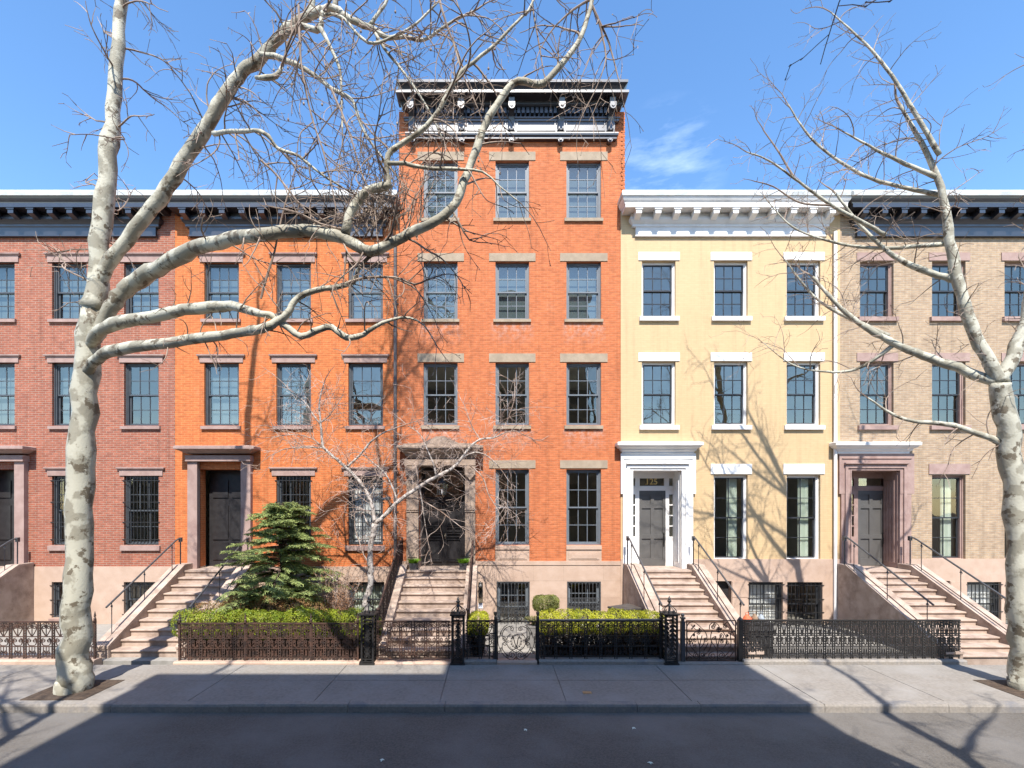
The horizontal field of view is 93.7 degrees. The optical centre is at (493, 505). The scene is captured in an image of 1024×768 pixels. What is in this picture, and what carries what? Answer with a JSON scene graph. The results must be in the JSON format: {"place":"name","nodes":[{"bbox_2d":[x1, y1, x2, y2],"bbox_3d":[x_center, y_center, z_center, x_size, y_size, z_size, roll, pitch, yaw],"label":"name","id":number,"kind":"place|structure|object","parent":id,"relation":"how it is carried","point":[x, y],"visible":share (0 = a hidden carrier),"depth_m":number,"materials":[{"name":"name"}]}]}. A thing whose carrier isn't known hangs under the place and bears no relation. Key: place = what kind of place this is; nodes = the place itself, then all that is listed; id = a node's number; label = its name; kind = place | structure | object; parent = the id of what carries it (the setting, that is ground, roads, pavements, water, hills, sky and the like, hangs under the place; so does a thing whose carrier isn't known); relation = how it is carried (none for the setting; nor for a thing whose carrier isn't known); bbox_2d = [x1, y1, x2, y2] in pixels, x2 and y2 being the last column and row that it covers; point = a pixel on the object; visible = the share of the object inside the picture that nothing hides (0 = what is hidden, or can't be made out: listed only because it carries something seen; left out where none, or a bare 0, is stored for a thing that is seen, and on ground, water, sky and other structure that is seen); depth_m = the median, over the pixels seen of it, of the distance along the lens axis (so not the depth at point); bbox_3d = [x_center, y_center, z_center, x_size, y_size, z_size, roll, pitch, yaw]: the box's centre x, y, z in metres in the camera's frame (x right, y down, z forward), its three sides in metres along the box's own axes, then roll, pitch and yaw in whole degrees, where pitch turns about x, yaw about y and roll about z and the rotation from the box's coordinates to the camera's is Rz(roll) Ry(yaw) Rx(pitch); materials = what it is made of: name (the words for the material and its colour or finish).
{"place":"outdoors","nodes":[
{"label":"outdoors","id":0,"kind":"place"},
{"bbox_2d":[0,600,1007,664],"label":"yard paving","id":1,"kind":"structure","parent":0,"point":[102,629],"depth_m":13.25,"materials":[{"name":"grey concrete"}]},
{"bbox_2d":[0,190,174,631],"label":"brick townhouse","id":2,"kind":"structure","parent":1,"relation":"on","point":[134,515],"depth_m":15.00,"materials":[{"name":"red brick"}]},
{"bbox_2d":[0,470,13,565],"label":"door","id":3,"kind":"structure","parent":2,"relation":"in","point":[6,476],"depth_m":15.47,"materials":[{"name":"black wood"}]},
{"bbox_2d":[0,252,20,322],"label":"window","id":4,"kind":"structure","parent":2,"relation":"in","point":[7,276],"depth_m":15.27,"materials":[{"name":"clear glass"}]},
{"bbox_2d":[0,354,20,428],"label":"window","id":5,"kind":"structure","parent":2,"relation":"in","point":[7,371],"depth_m":15.27,"materials":[{"name":"blue glass"}]},
{"bbox_2d":[43,467,64,550],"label":"window","id":6,"kind":"structure","parent":2,"relation":"in","point":[58,473],"depth_m":14.98,"materials":[{"name":"brown glass"}]},
{"bbox_2d":[48,582,61,620],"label":"window","id":7,"kind":"structure","parent":2,"relation":"in","point":[57,585],"depth_m":15.05,"materials":[{"name":"clear glass"}]},
{"bbox_2d":[43,354,73,428],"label":"window","id":8,"kind":"structure","parent":2,"relation":"in","point":[67,369],"depth_m":15.13,"materials":[{"name":"blue glass"}]},
{"bbox_2d":[43,252,88,322],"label":"window","id":9,"kind":"structure","parent":2,"relation":"in","point":[70,312],"depth_m":15.15,"materials":[{"name":"blue glass"}]},
{"bbox_2d":[122,582,154,614],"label":"window","id":10,"kind":"structure","parent":2,"relation":"in","point":[129,591],"depth_m":15.07,"materials":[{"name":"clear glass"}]},
{"bbox_2d":[115,467,164,550],"bbox_3d":[-11.000,0.119,15.077,1.500,2.595,0.325,0,0,0],"label":"window","id":11,"kind":"structure","parent":2,"relation":"in","point":[131,473],"depth_m":14.97,"materials":[{"name":"clear glass"}]},
{"bbox_2d":[117,354,164,428],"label":"window","id":12,"kind":"structure","parent":2,"relation":"in","point":[129,358],"depth_m":15.10,"materials":[{"name":"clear glass"}]},
{"bbox_2d":[120,252,164,322],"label":"window","id":13,"kind":"structure","parent":2,"relation":"in","point":[146,299],"depth_m":15.17,"materials":[{"name":"clear glass"}]},
{"bbox_2d":[92,190,399,657],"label":"brick townhouse","id":14,"kind":"structure","parent":1,"relation":"on","point":[220,496],"depth_m":15.00,"materials":[{"name":"orange brick"}]},
{"bbox_2d":[196,354,244,428],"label":"window","id":15,"kind":"structure","parent":14,"relation":"in","point":[222,407],"depth_m":15.27,"materials":[{"name":"clear glass"}]},
{"bbox_2d":[198,252,244,322],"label":"window","id":16,"kind":"structure","parent":14,"relation":"in","point":[225,282],"depth_m":15.14,"materials":[{"name":"clear glass"}]},
{"bbox_2d":[209,470,240,565],"bbox_3d":[-8.492,0.427,15.525,1.350,3.087,0.110,0,0,0],"label":"door","id":17,"kind":"structure","parent":14,"relation":"in","point":[224,485],"depth_m":15.47,"materials":[{"name":"black wood"}]},
{"bbox_2d":[268,252,316,322],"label":"window","id":18,"kind":"structure","parent":14,"relation":"in","point":[286,277],"depth_m":15.16,"materials":[{"name":"clear glass"}]},
{"bbox_2d":[268,354,316,428],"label":"window","id":19,"kind":"structure","parent":14,"relation":"in","point":[284,371],"depth_m":15.18,"materials":[{"name":"clear glass"}]},
{"bbox_2d":[269,467,316,550],"bbox_3d":[-6.242,0.119,15.077,1.500,2.595,0.325,0,0,0],"label":"window","id":20,"kind":"structure","parent":14,"relation":"in","point":[290,473],"depth_m":14.97,"materials":[{"name":"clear glass"}]},
{"bbox_2d":[277,582,311,614],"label":"window","id":21,"kind":"structure","parent":14,"relation":"in","point":[311,582],"depth_m":15.11,"materials":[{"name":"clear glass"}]},
{"bbox_2d":[341,252,388,322],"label":"window","id":22,"kind":"structure","parent":14,"relation":"in","point":[356,311],"depth_m":15.18,"materials":[{"name":"clear glass"}]},
{"bbox_2d":[341,467,388,550],"bbox_3d":[-3.992,0.119,15.106,1.500,2.595,0.382,0,0,0],"label":"window","id":23,"kind":"structure","parent":14,"relation":"in","point":[360,525],"depth_m":15.13,"materials":[{"name":"clear glass"}]},
{"bbox_2d":[342,354,388,428],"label":"window","id":24,"kind":"structure","parent":14,"relation":"in","point":[348,358],"depth_m":15.10,"materials":[{"name":"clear glass"}]},
{"bbox_2d":[349,582,384,619],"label":"window","id":25,"kind":"structure","parent":14,"relation":"in","point":[378,587],"depth_m":15.11,"materials":[{"name":"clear glass"}]},
{"bbox_2d":[381,496,392,506],"bbox_3d":[-3.252,-0.105,14.784,0.203,0.323,0.484,0,0,30],"label":"security camera","id":26,"kind":"object","parent":14,"relation":"attached to","point":[386,498],"visible":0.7,"depth_m":14.69,"materials":[{"name":"black metal"}]},
{"bbox_2d":[390,233,398,555],"bbox_3d":[-3.082,-2.403,14.898,0.239,12.126,0.203,0,0,0],"label":"downspout","id":27,"kind":"object","parent":14,"relation":"attached to","point":[395,410],"visible":0.61,"depth_m":14.88,"materials":[{"name":"brown metal"}]},
{"bbox_2d":[184,630,649,658],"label":"planting soil","id":28,"kind":"structure","parent":1,"relation":"on","point":[558,653],"depth_m":11.61,"materials":[{"name":"brown soil"}]},
{"bbox_2d":[191,594,331,643],"bbox_3d":[-6.098,3.027,12.680,3.766,1.373,0.880,0,0,0],"label":"flowering shrub","id":29,"kind":"object","parent":28,"relation":"on","point":[279,607],"visible":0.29,"depth_m":12.56,"materials":[{"name":"green plant"}]},
{"bbox_2d":[170,605,381,654],"bbox_3d":[-5.335,3.100,11.846,5.205,1.239,0.918,0,0,0],"label":"privet hedge","id":30,"kind":"object","parent":28,"relation":"on","point":[260,617],"visible":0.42,"depth_m":11.68,"materials":[{"name":"green plant"}]},
{"bbox_2d":[213,501,350,630],"bbox_3d":[-5.884,1.798,13.351,3.521,3.830,3.504,0,0,0],"label":"conifer","id":31,"kind":"object","parent":28,"relation":"on","point":[276,515],"visible":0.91,"depth_m":13.00,"materials":[{"name":"green plant"}]},
{"bbox_2d":[314,562,362,620],"bbox_3d":[-4.235,2.598,12.985,1.419,2.193,1.296,0,0,0],"label":"dry shrub","id":32,"kind":"object","parent":28,"relation":"on","point":[342,604],"visible":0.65,"depth_m":12.92,"materials":[{"name":"brown plant"}]},
{"bbox_2d":[231,364,558,644],"bbox_3d":[-2.540,-0.078,12.660,8.654,7.626,3.165,0,0,0],"label":"birch tree","id":33,"kind":"object","parent":28,"relation":"on","point":[371,538],"visible":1,"depth_m":12.66,"materials":[{"name":"white plant"}]},
{"bbox_2d":[533,607,664,654],"bbox_3d":[2.656,3.120,11.843,3.370,1.152,0.846,0,0,0],"label":"box hedge","id":34,"kind":"object","parent":28,"relation":"on","point":[591,615],"visible":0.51,"depth_m":11.68,"materials":[{"name":"green plant"}]},
{"bbox_2d":[468,609,489,654],"bbox_3d":[-0.366,3.141,11.756,0.663,1.147,0.688,0,0,0],"label":"box bush","id":35,"kind":"object","parent":1,"relation":"on","point":[483,614],"visible":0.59,"depth_m":11.60,"materials":[{"name":"green plant"}]},
{"bbox_2d":[369,79,628,657],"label":"brick townhouse","id":36,"kind":"structure","parent":1,"relation":"on","point":[553,331],"depth_m":15.00,"materials":[{"name":"brick"}]},
{"bbox_2d":[406,558,419,569],"bbox_3d":[-2.438,1.789,14.667,0.571,0.360,0.567,0,0,0],"label":"grass pot","id":37,"kind":"object","parent":36,"relation":"on","point":[413,564],"depth_m":14.56,"materials":[{"name":"grey plant"}]},
{"bbox_2d":[425,500,443,564],"bbox_3d":[-1.910,0.893,15.563,0.615,2.124,0.123,0,0,0],"label":"door","id":38,"kind":"structure","parent":36,"relation":"in","point":[435,540],"depth_m":15.57,"materials":[{"name":"black wood"}]},
{"bbox_2d":[417,152,463,221],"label":"window","id":39,"kind":"structure","parent":36,"relation":"in","point":[446,192],"depth_m":15.18,"materials":[{"name":"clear glass"}]},
{"bbox_2d":[417,253,463,321],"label":"window","id":40,"kind":"structure","parent":36,"relation":"in","point":[437,294],"depth_m":15.18,"materials":[{"name":"clear glass"}]},
{"bbox_2d":[417,353,463,428],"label":"window","id":41,"kind":"structure","parent":36,"relation":"in","point":[421,357],"depth_m":15.08,"materials":[{"name":"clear glass"}]},
{"bbox_2d":[437,479,446,494],"bbox_3d":[-1.630,-0.774,15.200,0.300,0.885,0.260,0,0,0],"label":"hanging lantern","id":42,"kind":"object","parent":36,"relation":"hanging from","point":[442,481],"visible":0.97,"depth_m":15.16,"materials":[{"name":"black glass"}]},
{"bbox_2d":[444,500,462,564],"bbox_3d":[-1.287,0.893,15.563,0.615,2.124,0.123,0,0,0],"label":"door","id":43,"kind":"structure","parent":36,"relation":"in","point":[453,533],"depth_m":15.57,"materials":[{"name":"black wood"}]},
{"bbox_2d":[457,559,469,569],"bbox_3d":[-0.913,1.790,14.663,0.555,0.359,0.512,0,0,0],"label":"grass pot","id":44,"kind":"object","parent":36,"relation":"on","point":[463,564],"depth_m":14.56,"materials":[{"name":"grey plant"}]},
{"bbox_2d":[478,581,482,601],"bbox_3d":[-0.397,2.684,14.873,0.170,0.658,0.193,0,0,0],"label":"wall lantern","id":45,"kind":"object","parent":36,"relation":"attached to","point":[480,591],"depth_m":14.95,"materials":[{"name":"black metal"}]},
{"bbox_2d":[489,152,535,221],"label":"window","id":46,"kind":"structure","parent":36,"relation":"in","point":[514,177],"depth_m":15.14,"materials":[{"name":"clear glass"}]},
{"bbox_2d":[489,253,535,321],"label":"window","id":47,"kind":"structure","parent":36,"relation":"in","point":[511,279],"depth_m":15.17,"materials":[{"name":"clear glass"}]},
{"bbox_2d":[489,353,535,428],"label":"window","id":48,"kind":"structure","parent":36,"relation":"in","point":[493,357],"depth_m":15.08,"materials":[{"name":"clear glass"}]},
{"bbox_2d":[489,460,535,549],"bbox_3d":[0.592,-0.008,15.090,1.450,2.783,0.300,0,0,0],"label":"window","id":49,"kind":"structure","parent":36,"relation":"in","point":[516,545],"depth_m":15.10,"materials":[{"name":"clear glass"}]},
{"bbox_2d":[497,581,529,623],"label":"window","id":50,"kind":"structure","parent":36,"relation":"in","point":[527,584],"depth_m":14.95,"materials":[{"name":"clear glass"}]},
{"bbox_2d":[560,152,607,221],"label":"window","id":51,"kind":"structure","parent":36,"relation":"in","point":[583,204],"depth_m":15.17,"materials":[{"name":"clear glass"}]},
{"bbox_2d":[560,253,607,321],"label":"window","id":52,"kind":"structure","parent":36,"relation":"in","point":[583,280],"depth_m":15.17,"materials":[{"name":"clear glass"}]},
{"bbox_2d":[560,353,607,428],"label":"window","id":53,"kind":"structure","parent":36,"relation":"in","point":[564,357],"depth_m":15.08,"materials":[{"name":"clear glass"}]},
{"bbox_2d":[560,460,607,549],"bbox_3d":[2.825,-0.008,15.090,1.483,2.783,0.300,0,0,0],"label":"window","id":54,"kind":"structure","parent":36,"relation":"in","point":[587,545],"depth_m":15.09,"materials":[{"name":"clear glass"}]},
{"bbox_2d":[567,581,600,622],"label":"window","id":55,"kind":"structure","parent":36,"relation":"in","point":[598,584],"depth_m":14.95,"materials":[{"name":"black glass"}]},
{"bbox_2d":[525,616,539,647],"bbox_3d":[1.047,3.322,12.598,0.525,0.777,0.521,0,0,0],"label":"planter","id":56,"kind":"object","parent":1,"relation":"on","point":[531,626],"visible":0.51,"depth_m":12.45,"materials":[{"name":"grey stone"}]},
{"bbox_2d":[532,594,559,641],"bbox_3d":[1.417,3.052,13.014,0.783,1.320,0.750,0,0,0],"label":"topiary ball","id":57,"kind":"object","parent":1,"relation":"on","point":[555,600],"visible":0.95,"depth_m":12.80,"materials":[{"name":"green plant"}]},
{"bbox_2d":[607,603,641,636],"bbox_3d":[3.547,3.235,13.075,0.875,0.950,0.790,0,0,0],"label":"storage box","id":58,"kind":"object","parent":1,"relation":"on","point":[628,606],"visible":0.14,"depth_m":12.93,"materials":[{"name":"grey plastic"}]},
{"bbox_2d":[615,190,852,660],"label":"painted brick townhouse","id":59,"kind":"structure","parent":1,"relation":"on","point":[726,489],"depth_m":14.97,"materials":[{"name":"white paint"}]},
{"bbox_2d":[639,491,664,565],"bbox_3d":[5.151,0.748,15.550,0.848,2.423,0.141,0,0,0],"label":"door","id":60,"kind":"structure","parent":59,"relation":"in","point":[651,503],"depth_m":15.56,"materials":[{"name":"grey wood"}]},
{"bbox_2d":[638,252,679,320],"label":"window","id":61,"kind":"structure","parent":59,"relation":"in","point":[641,255],"depth_m":15.08,"materials":[{"name":"white paint"}]},
{"bbox_2d":[638,353,679,429],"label":"window","id":62,"kind":"structure","parent":59,"relation":"in","point":[641,356],"depth_m":15.08,"materials":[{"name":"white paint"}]},
{"bbox_2d":[716,581,727,598],"bbox_3d":[6.917,3.038,15.165,0.998,1.343,0.040,0,0,0],"label":"basement door","id":63,"kind":"structure","parent":59,"relation":"in","point":[723,585],"depth_m":15.15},
{"bbox_2d":[710,252,751,320],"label":"window","id":64,"kind":"structure","parent":59,"relation":"in","point":[713,255],"depth_m":15.08,"materials":[{"name":"white paint"}]},
{"bbox_2d":[710,353,751,429],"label":"window","id":65,"kind":"structure","parent":59,"relation":"in","point":[742,425],"depth_m":15.08,"materials":[{"name":"white paint"}]},
{"bbox_2d":[710,464,751,558],"bbox_3d":[7.417,0.217,15.116,1.283,3.000,0.332,0,0,0],"label":"window","id":66,"kind":"structure","parent":59,"relation":"in","point":[731,517],"depth_m":15.12,"materials":[{"name":"white paint"}]},
{"bbox_2d":[748,582,784,623],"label":"window","id":67,"kind":"structure","parent":59,"relation":"in","point":[765,597],"depth_m":15.10,"materials":[{"name":"grey glass"}]},
{"bbox_2d":[783,252,824,320],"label":"window","id":68,"kind":"structure","parent":59,"relation":"in","point":[808,255],"depth_m":15.06,"materials":[{"name":"white paint"}]},
{"bbox_2d":[783,353,824,429],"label":"window","id":69,"kind":"structure","parent":59,"relation":"in","point":[814,425],"depth_m":15.08,"materials":[{"name":"white paint"}]},
{"bbox_2d":[783,464,824,558],"bbox_3d":[9.683,0.217,15.116,1.283,3.000,0.332,0,0,0],"label":"window","id":70,"kind":"structure","parent":59,"relation":"in","point":[802,517],"depth_m":15.12,"materials":[{"name":"white paint"}]},
{"bbox_2d":[786,582,823,623],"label":"window","id":71,"kind":"structure","parent":59,"relation":"in","point":[817,585],"depth_m":15.02,"materials":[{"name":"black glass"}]},
{"bbox_2d":[833,231,836,622],"bbox_3d":[10.617,-2.415,14.900,0.092,12.150,0.092,0,0,0],"label":"downspout","id":72,"kind":"object","parent":59,"relation":"attached to","point":[834,453],"visible":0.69,"depth_m":14.86,"materials":[{"name":"white paint"}]},
{"bbox_2d":[742,618,773,654],"bbox_3d":[6.451,3.280,11.800,0.643,0.860,0.540,0,0,0],"label":"refuse bin","id":73,"kind":"object","parent":1,"relation":"on","point":[759,633],"visible":0.32,"depth_m":11.55,"materials":[{"name":"black plastic"}]},
{"bbox_2d":[743,612,751,621],"bbox_3d":[6.214,2.736,11.747,0.203,0.226,0.208,0,0,0],"label":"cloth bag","id":74,"kind":"object","parent":73,"relation":"on","point":[746,616],"visible":0.75,"depth_m":11.71,"materials":[{"name":"orange fabric"}]},
{"bbox_2d":[751,611,757,621],"bbox_3d":[6.396,2.723,11.748,0.158,0.252,0.193,0,0,0],"label":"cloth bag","id":75,"kind":"object","parent":73,"relation":"on","point":[754,616],"visible":0.69,"depth_m":11.71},
{"bbox_2d":[758,612,764,621],"bbox_3d":[6.551,2.729,11.751,0.161,0.239,0.191,0,0,0],"label":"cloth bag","id":76,"kind":"object","parent":73,"relation":"on","point":[760,616],"visible":0.69,"depth_m":11.71,"materials":[{"name":"white fabric"}]},
{"bbox_2d":[829,190,1023,664],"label":"brick townhouse","id":77,"kind":"structure","parent":1,"relation":"on","point":[916,542],"depth_m":15.00,"materials":[{"name":"beige brick"}]},
{"bbox_2d":[858,491,883,565],"bbox_3d":[12.235,0.748,15.550,0.848,2.423,0.141,0,0,0],"label":"door","id":78,"kind":"structure","parent":77,"relation":"in","point":[870,503],"depth_m":15.55,"materials":[{"name":"grey wood"}]},
{"bbox_2d":[857,252,898,321],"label":"window","id":79,"kind":"structure","parent":77,"relation":"in","point":[887,293],"depth_m":15.11,"materials":[{"name":"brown glass"}]},
{"bbox_2d":[857,353,898,429],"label":"window","id":80,"kind":"structure","parent":77,"relation":"in","point":[887,425],"depth_m":15.11,"materials":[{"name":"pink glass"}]},
{"bbox_2d":[929,252,969,321],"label":"window","id":81,"kind":"structure","parent":77,"relation":"in","point":[964,256],"depth_m":14.98,"materials":[{"name":"pink glass"}]},
{"bbox_2d":[929,464,969,558],"bbox_3d":[14.242,0.217,15.141,1.283,3.000,0.332,0,0,0],"label":"window","id":82,"kind":"structure","parent":77,"relation":"in","point":[945,517],"depth_m":15.16,"materials":[{"name":"pink glass"}]},
{"bbox_2d":[929,353,971,429],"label":"window","id":83,"kind":"structure","parent":77,"relation":"in","point":[959,378],"depth_m":15.11,"materials":[{"name":"pink glass"}]},
{"bbox_2d":[966,582,1002,618],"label":"window","id":84,"kind":"structure","parent":77,"relation":"in","point":[979,593],"depth_m":15.10,"materials":[{"name":"black glass"}]},
{"bbox_2d":[1001,252,1023,321],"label":"window","id":85,"kind":"structure","parent":77,"relation":"in","point":[1005,256],"depth_m":14.99,"materials":[{"name":"pink glass"}]},
{"bbox_2d":[1001,353,1023,429],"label":"window","id":86,"kind":"structure","parent":77,"relation":"in","point":[1003,355],"depth_m":15.15,"materials":[{"name":"pink glass"}]},
{"bbox_2d":[0,713,1023,767],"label":"road","id":87,"kind":"structure","parent":0,"point":[506,740],"depth_m":7.85,"materials":[{"name":"grey asphalt"}]},
{"bbox_2d":[0,665,1023,700],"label":"sidewalk","id":88,"kind":"structure","parent":0,"point":[546,682],"depth_m":10.03,"materials":[{"name":"concrete"}]},
{"bbox_2d":[24,0,656,695],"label":"plane tree","id":89,"kind":"object","parent":88,"relation":"on","point":[102,304],"visible":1,"depth_m":8.50,"materials":[{"name":"beige plant"}]},
{"bbox_2d":[359,596,377,664],"bbox_3d":[-2.926,2.929,11.280,0.360,1.601,0.360,0,0,0],"label":"iron newel post","id":90,"kind":"object","parent":88,"relation":"on","point":[365,614],"visible":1,"depth_m":11.15,"materials":[{"name":"black metal"}]},
{"bbox_2d":[374,620,450,664],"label":"iron gate","id":91,"kind":"structure","parent":90,"relation":"attached to","point":[411,660],"depth_m":11.27,"materials":[{"name":"black metal"}]},
{"bbox_2d":[450,597,465,664],"bbox_3d":[-0.827,2.936,11.280,0.360,1.589,0.360,0,0,0],"label":"iron newel post","id":92,"kind":"object","parent":88,"relation":"on","point":[459,613],"visible":1,"depth_m":11.14,"materials":[{"name":"black metal"}]},
{"bbox_2d":[20,680,1023,699],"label":"tree pit soil","id":93,"kind":"object","parent":88,"relation":"on","point":[102,685],"visible":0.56,"depth_m":9.52,"materials":[{"name":"brown soil"}]},
{"bbox_2d":[708,0,1023,690],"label":"plane tree","id":94,"kind":"object","parent":93,"relation":"on","point":[1007,440],"visible":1,"depth_m":10.02,"materials":[{"name":"beige plant"}]},
{"bbox_2d":[659,596,679,664],"bbox_3d":[4.136,2.929,11.280,0.360,1.601,0.360,0,0,0],"label":"iron newel post","id":95,"kind":"object","parent":88,"relation":"on","point":[669,613],"visible":0.98,"depth_m":11.14,"materials":[{"name":"black metal"}]},
{"bbox_2d":[667,613,748,664],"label":"iron gate","id":96,"kind":"structure","parent":95,"relation":"attached to","point":[683,661],"depth_m":11.27,"materials":[{"name":"black metal"}]},
{"bbox_2d":[0,0,1023,195],"label":"sky","id":97,"kind":"structure","parent":0,"point":[689,85],"materials":[{"name":"blue"}]},
{"bbox_3d":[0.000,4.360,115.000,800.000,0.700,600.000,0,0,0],"label":"ground","id":98,"kind":"structure","parent":0,"visible":0},
{"bbox_2d":[0,612,101,664],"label":"iron fence","id":99,"kind":"object","parent":98,"relation":"on","point":[26,659],"visible":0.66,"depth_m":11.27,"materials":[{"name":"black metal"}]},
{"bbox_2d":[173,613,360,664],"bbox_3d":[-5.283,3.221,11.275,4.324,1.378,0.250,0,0,0],"label":"iron fence","id":100,"kind":"object","parent":98,"relation":"on","point":[246,660],"visible":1,"depth_m":11.27,"materials":[{"name":"black metal"}]},
{"bbox_2d":[464,620,496,664],"bbox_3d":[-0.307,3.307,11.275,0.764,1.206,0.250,0,0,0],"label":"iron fence","id":101,"kind":"object","parent":98,"relation":"on","point":[479,659],"visible":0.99,"depth_m":11.27,"materials":[{"name":"black metal"}]},
{"bbox_2d":[0,701,1023,712],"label":"kerb","id":102,"kind":"structure","parent":98,"relation":"on","point":[511,706],"depth_m":8.90,"materials":[{"name":"grey concrete"}]},
{"bbox_2d":[489,611,544,664],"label":"iron gate","id":103,"kind":"structure","parent":98,"relation":"on","point":[517,661],"depth_m":11.27,"materials":[{"name":"black metal"}]},
{"bbox_2d":[538,610,664,664],"bbox_3d":[2.526,3.190,11.275,2.920,1.440,0.250,0,0,0],"label":"iron fence","id":104,"kind":"object","parent":98,"relation":"on","point":[605,659],"visible":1,"depth_m":11.27,"materials":[{"name":"black metal"}]},
{"bbox_2d":[742,619,967,664],"bbox_3d":[8.422,3.301,11.275,5.189,1.219,0.250,0,0,0],"label":"iron fence","id":105,"kind":"object","parent":98,"relation":"on","point":[881,655],"visible":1,"depth_m":11.27,"materials":[{"name":"black metal"}]},
{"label":"far sidewalk","id":106,"kind":"structure","parent":0,"visible":0},
{"bbox_2d":[785,0,891,79],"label":"plane tree","id":107,"kind":"object","parent":106,"relation":"on","point":[831,27],"visible":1,"depth_m":3.38,"materials":[{"name":"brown plant"}]}
]}

